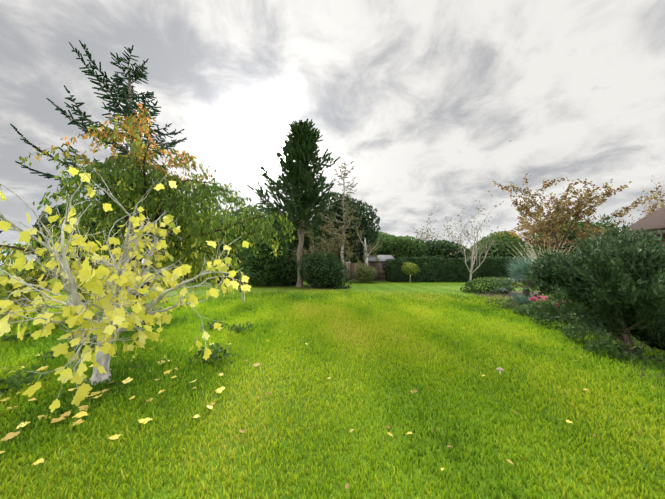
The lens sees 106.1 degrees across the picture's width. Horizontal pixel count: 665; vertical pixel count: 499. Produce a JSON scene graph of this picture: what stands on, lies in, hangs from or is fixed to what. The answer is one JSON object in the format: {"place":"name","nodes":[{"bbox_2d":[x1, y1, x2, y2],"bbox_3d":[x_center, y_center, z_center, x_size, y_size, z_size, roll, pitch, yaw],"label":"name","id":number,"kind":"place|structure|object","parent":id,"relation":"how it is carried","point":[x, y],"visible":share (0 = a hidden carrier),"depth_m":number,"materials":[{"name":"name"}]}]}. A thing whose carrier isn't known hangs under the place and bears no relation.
{"place":"outdoors","nodes":[
{"label":"outdoors","id":0,"kind":"place"},
{"bbox_2d":[0,275,150,291],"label":"hedge","id":1,"kind":"object","parent":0,"point":[147,283],"depth_m":15.20,"materials":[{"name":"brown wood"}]},
{"bbox_2d":[0,265,664,498],"bbox_3d":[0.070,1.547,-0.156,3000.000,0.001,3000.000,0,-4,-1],"label":"lawn ground","id":2,"kind":"structure","parent":0,"point":[440,288],"depth_m":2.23,"materials":[{"name":"green plant"}]},
{"bbox_2d":[30,203,123,266],"bbox_3d":[-32.694,-1.069,34.162,13.264,10.468,7.737,0,-4,-1],"label":"tree","id":3,"kind":"object","parent":2,"relation":"on","point":[44,220],"visible":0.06,"depth_m":31.60,"materials":[{"name":"green plant"}]},
{"bbox_2d":[10,40,190,214],"bbox_3d":[-22.591,-8.880,25.705,14.907,24.093,12.621,-1,-4,17],"label":"cedar tree","id":4,"kind":"object","parent":2,"relation":"on","point":[125,93],"visible":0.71,"depth_m":24.00,"materials":[{"name":"green plant"}]},
{"bbox_2d":[0,156,250,412],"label":"fig tree","id":5,"kind":"object","parent":2,"relation":"on","point":[113,302],"visible":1,"depth_m":2.82,"materials":[{"name":"yellow plant"}]},
{"bbox_2d":[0,318,256,394],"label":"weeds","id":6,"kind":"object","parent":2,"relation":"on","point":[28,380],"visible":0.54,"depth_m":3.98,"materials":[{"name":"green plant"}]},
{"bbox_2d":[0,319,284,396],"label":"grass","id":7,"kind":"structure","parent":2,"relation":"on","point":[130,333],"depth_m":4.42,"materials":[{"name":"green plant"}]},
{"bbox_2d":[0,103,295,336],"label":"cherry tree","id":8,"kind":"object","parent":2,"relation":"on","point":[167,199],"visible":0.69,"depth_m":5.46,"materials":[{"name":"green plant"}]},
{"bbox_2d":[150,266,212,287],"bbox_3d":[-11.755,2.052,21.025,0.120,1.630,9.820,0,-4,-1],"label":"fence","id":9,"kind":"object","parent":2,"relation":"on","point":[185,277],"visible":0.1,"depth_m":20.49,"materials":[{"name":"brown wood"}]},
{"bbox_2d":[171,215,246,277],"bbox_3d":[-13.067,-0.251,27.655,9.489,7.669,7.906,0,-4,-1],"label":"shrub","id":10,"kind":"object","parent":2,"relation":"on","point":[223,235],"visible":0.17,"depth_m":25.45,"materials":[{"name":"green plant"}]},
{"bbox_2d":[212,247,258,284],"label":"shrub","id":11,"kind":"object","parent":2,"relation":"on","point":[229,269],"visible":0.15,"depth_m":20.08,"materials":[{"name":"green plant"}]},
{"bbox_2d":[236,268,250,301],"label":"tree sapling","id":12,"kind":"object","parent":2,"relation":"on","point":[238,277],"visible":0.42,"depth_m":10.21,"materials":[{"name":"green plant"}]},
{"bbox_2d":[227,204,279,249],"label":"evergreen tree","id":13,"kind":"object","parent":2,"relation":"on","point":[237,211],"visible":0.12,"depth_m":27.14,"materials":[{"name":"green plant"}]},
{"bbox_2d":[239,218,288,286],"bbox_3d":[-5.150,0.167,18.804,3.587,5.426,3.354,1,-4,-22],"label":"tall shrub","id":14,"kind":"object","parent":2,"relation":"on","point":[263,268],"visible":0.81,"depth_m":18.03,"materials":[{"name":"green plant"}]},
{"bbox_2d":[277,252,303,285],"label":"shrub","id":15,"kind":"object","parent":2,"relation":"on","point":[288,274],"visible":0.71,"depth_m":18.62,"materials":[{"name":"green plant"}]},
{"bbox_2d":[220,262,364,279],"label":"fence back panels","id":16,"kind":"object","parent":2,"relation":"on","point":[351,266],"visible":0.06,"depth_m":26.07,"materials":[{"name":"brown wood"}]},
{"bbox_2d":[247,118,339,286],"bbox_3d":[-2.768,-3.494,18.204,6.705,12.408,6.382,0,-4,-1],"label":"conifer tree","id":17,"kind":"object","parent":2,"relation":"on","point":[299,147],"visible":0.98,"depth_m":17.72,"materials":[{"name":"green plant"}]},
{"bbox_2d":[276,215,326,261],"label":"evergreen tree","id":18,"kind":"object","parent":2,"relation":"on","point":[293,244],"visible":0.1,"depth_m":28.04,"materials":[{"name":"green plant"}]},
{"bbox_2d":[296,252,353,288],"bbox_3d":[-0.584,1.470,17.709,3.984,2.745,3.692,0,-4,-1],"label":"laurel shrub","id":19,"kind":"object","parent":2,"relation":"on","point":[323,271],"visible":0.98,"depth_m":16.64,"materials":[{"name":"green plant"}]},
{"bbox_2d":[0,292,663,488],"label":"fallen leaves","id":20,"kind":"object","parent":2,"relation":"on","point":[10,435],"visible":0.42,"depth_m":2.63,"materials":[{"name":"yellow plant"}]},
{"bbox_2d":[288,198,380,278],"bbox_3d":[0.746,-0.611,18.275,7.128,6.662,5.119,2,-4,-24],"label":"brown tree","id":21,"kind":"object","parent":2,"relation":"on","point":[343,239],"visible":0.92,"depth_m":17.75,"materials":[{"name":"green plant"}]},
{"bbox_2d":[316,161,360,273],"bbox_3d":[1.057,-2.997,25.270,4.412,12.296,5.085,-1,-4,22],"label":"larch tree","id":22,"kind":"object","parent":2,"relation":"on","point":[344,202],"visible":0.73,"depth_m":25.04,"materials":[{"name":"brown plant"}]},
{"bbox_2d":[311,192,380,260],"bbox_3d":[1.328,-1.438,28.208,7.776,9.530,7.329,0,-4,-1],"label":"dark yew tree","id":23,"kind":"object","parent":2,"relation":"on","point":[366,225],"visible":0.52,"depth_m":26.16,"materials":[{"name":"green plant"}]},
{"bbox_2d":[354,264,376,282],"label":"bush","id":24,"kind":"object","parent":2,"relation":"on","point":[366,278],"visible":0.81,"depth_m":21.62,"materials":[{"name":"green plant"}]},
{"bbox_2d":[352,222,382,267],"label":"tree trunk","id":25,"kind":"object","parent":2,"relation":"on","point":[356,240],"visible":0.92,"depth_m":24.02,"materials":[{"name":"grey plant"}]},
{"bbox_2d":[349,232,390,262],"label":"tree","id":26,"kind":"object","parent":2,"relation":"on","point":[362,254],"visible":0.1,"depth_m":34.60,"materials":[{"name":"green plant"}]},
{"bbox_2d":[348,231,402,261],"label":"tree","id":27,"kind":"object","parent":2,"relation":"on","point":[385,236],"visible":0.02,"depth_m":56.72,"materials":[{"name":"green plant"}]},
{"bbox_2d":[361,255,393,280],"bbox_3d":[4.717,1.881,26.249,3.040,2.620,3.040,0,-4,-1],"label":"wooden shed","id":28,"kind":"object","parent":2,"relation":"on","point":[381,273],"visible":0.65,"depth_m":24.93,"materials":[{"name":"brown wood"}]},
{"bbox_2d":[372,235,427,257],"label":"bush","id":29,"kind":"object","parent":2,"relation":"on","point":[396,247],"visible":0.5,"depth_m":28.40,"materials":[{"name":"green plant"}]},
{"bbox_2d":[401,262,419,282],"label":"tree","id":30,"kind":"object","parent":2,"relation":"on","point":[409,267],"visible":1,"depth_m":21.86,"materials":[{"name":"green plant"}]},
{"bbox_2d":[408,208,444,242],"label":"bare tree","id":31,"kind":"object","parent":2,"relation":"on","point":[423,238],"visible":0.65,"depth_m":39.17,"materials":[{"name":"grey plant"}]},
{"bbox_2d":[417,239,469,258],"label":"tree","id":32,"kind":"object","parent":2,"relation":"on","point":[441,248],"visible":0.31,"depth_m":28.98,"materials":[{"name":"green plant"}]},
{"bbox_2d":[436,216,466,244],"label":"bare tree","id":33,"kind":"object","parent":2,"relation":"on","point":[458,238],"visible":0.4,"depth_m":44.11,"materials":[{"name":"grey plant"}]},
{"bbox_2d":[422,191,507,280],"bbox_3d":[10.291,-0.805,19.731,6.071,7.230,8.880,0,-4,-1],"label":"bare tree","id":34,"kind":"object","parent":2,"relation":"on","point":[473,253],"visible":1,"depth_m":19.72,"materials":[{"name":"grey plant"}]},
{"bbox_2d":[385,256,568,281],"bbox_3d":[19.477,1.850,23.859,28.652,2.588,2.093,0,-4,-1],"label":"hedge","id":35,"kind":"object","parent":2,"relation":"on","point":[435,269],"visible":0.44,"depth_m":22.97,"materials":[{"name":"green plant"}]},
{"bbox_2d":[460,277,520,293],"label":"border shrub","id":36,"kind":"object","parent":2,"relation":"on","point":[492,286],"visible":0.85,"depth_m":13.57,"materials":[{"name":"green plant"}]},
{"bbox_2d":[466,231,538,258],"bbox_3d":[19.023,0.607,28.093,8.165,5.676,7.701,0,-4,-1],"label":"bush","id":37,"kind":"object","parent":2,"relation":"on","point":[499,250],"visible":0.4,"depth_m":27.36,"materials":[{"name":"green plant"}]},
{"bbox_2d":[495,254,538,295],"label":"shrub","id":38,"kind":"object","parent":2,"relation":"on","point":[516,270],"visible":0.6,"depth_m":12.21,"materials":[{"name":"green plant"}]},
{"bbox_2d":[509,248,561,285],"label":"border shrub","id":39,"kind":"object","parent":2,"relation":"on","point":[526,252],"visible":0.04,"depth_m":17.89,"materials":[{"name":"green plant"}]},
{"bbox_2d":[504,236,589,261],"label":"pale shrub stems","id":40,"kind":"object","parent":2,"relation":"on","point":[540,248],"visible":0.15,"depth_m":14.64,"materials":[{"name":"plant"}]},
{"bbox_2d":[529,219,584,247],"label":"tree","id":41,"kind":"object","parent":2,"relation":"on","point":[533,236],"depth_m":53.76,"materials":[{"name":"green plant"}]},
{"bbox_2d":[474,291,664,389],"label":"bed soil","id":42,"kind":"structure","parent":2,"relation":"on","point":[510,294],"depth_m":11.99,"materials":[{"name":"brown soil"}]},
{"bbox_2d":[485,297,518,308],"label":"plant","id":43,"kind":"object","parent":42,"relation":"on","point":[499,303],"visible":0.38,"depth_m":8.83,"materials":[{"name":"green plant"}]},
{"bbox_2d":[504,301,525,311],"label":"plant","id":44,"kind":"object","parent":42,"relation":"on","point":[515,304],"visible":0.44,"depth_m":8.35,"materials":[{"name":"green plant"}]},
{"bbox_2d":[501,290,534,309],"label":"shrub","id":45,"kind":"object","parent":42,"relation":"on","point":[520,300],"visible":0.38,"depth_m":8.31,"materials":[{"name":"green plant"}]},
{"bbox_2d":[512,305,547,316],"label":"plant","id":46,"kind":"object","parent":42,"relation":"on","point":[520,308],"visible":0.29,"depth_m":7.46,"materials":[{"name":"green plant"}]},
{"bbox_2d":[526,293,566,310],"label":"hydrangea","id":47,"kind":"object","parent":42,"relation":"on","point":[549,296],"visible":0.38,"depth_m":8.39,"materials":[{"name":"pink plant"}]},
{"bbox_2d":[520,297,574,321],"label":"hydrangea","id":48,"kind":"object","parent":42,"relation":"on","point":[535,304],"visible":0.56,"depth_m":7.05,"materials":[{"name":"green plant"}]},
{"bbox_2d":[522,254,577,297],"bbox_3d":[10.024,1.246,10.712,2.912,2.193,2.385,-2,-4,27],"label":"border shrub","id":49,"kind":"object","parent":42,"relation":"on","point":[544,291],"visible":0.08,"depth_m":11.21,"materials":[{"name":"green plant"}]},
{"bbox_2d":[529,310,577,330],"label":"plant","id":50,"kind":"object","parent":42,"relation":"on","point":[557,320],"visible":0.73,"depth_m":6.03,"materials":[{"name":"green plant"}]},
{"bbox_2d":[559,324,615,343],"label":"plant","id":51,"kind":"object","parent":42,"relation":"on","point":[568,330],"visible":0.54,"depth_m":4.95,"materials":[{"name":"green plant"}]},
{"bbox_2d":[523,213,664,360],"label":"bush","id":52,"kind":"object","parent":42,"relation":"on","point":[612,280],"visible":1,"depth_m":4.08,"materials":[{"name":"green plant"}]},
{"bbox_2d":[582,335,650,364],"bbox_3d":[4.743,1.669,4.192,0.774,0.404,0.659,-2,-4,26],"label":"plant","id":53,"kind":"object","parent":42,"relation":"on","point":[604,342],"visible":0.65,"depth_m":4.13,"materials":[{"name":"green plant"}]},
{"bbox_2d":[534,221,609,256],"bbox_3d":[37.916,0.045,38.806,11.706,8.772,8.322,0,-4,-1],"label":"shrub","id":54,"kind":"object","parent":2,"relation":"on","point":[581,225],"visible":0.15,"depth_m":37.05,"materials":[{"name":"brown plant"}]},
{"bbox_2d":[493,173,660,252],"bbox_3d":[27.232,-3.624,30.657,12.172,14.218,11.579,0,-4,-1],"label":"russet tree","id":55,"kind":"object","parent":2,"relation":"on","point":[559,218],"visible":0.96,"depth_m":29.87,"materials":[{"name":"brown plant"}]},
{"bbox_2d":[617,175,664,225],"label":"tree","id":56,"kind":"object","parent":2,"relation":"on","point":[661,203],"visible":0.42,"depth_m":19.10,"materials":[{"name":"brown plant"}]},
{"bbox_2d":[625,205,664,245],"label":"roof","id":57,"kind":"structure","parent":2,"relation":"on","point":[654,220],"depth_m":10.51,"materials":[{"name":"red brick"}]},
{"bbox_2d":[0,0,664,264],"label":"sky","id":58,"kind":"structure","parent":0,"point":[427,100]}
]}

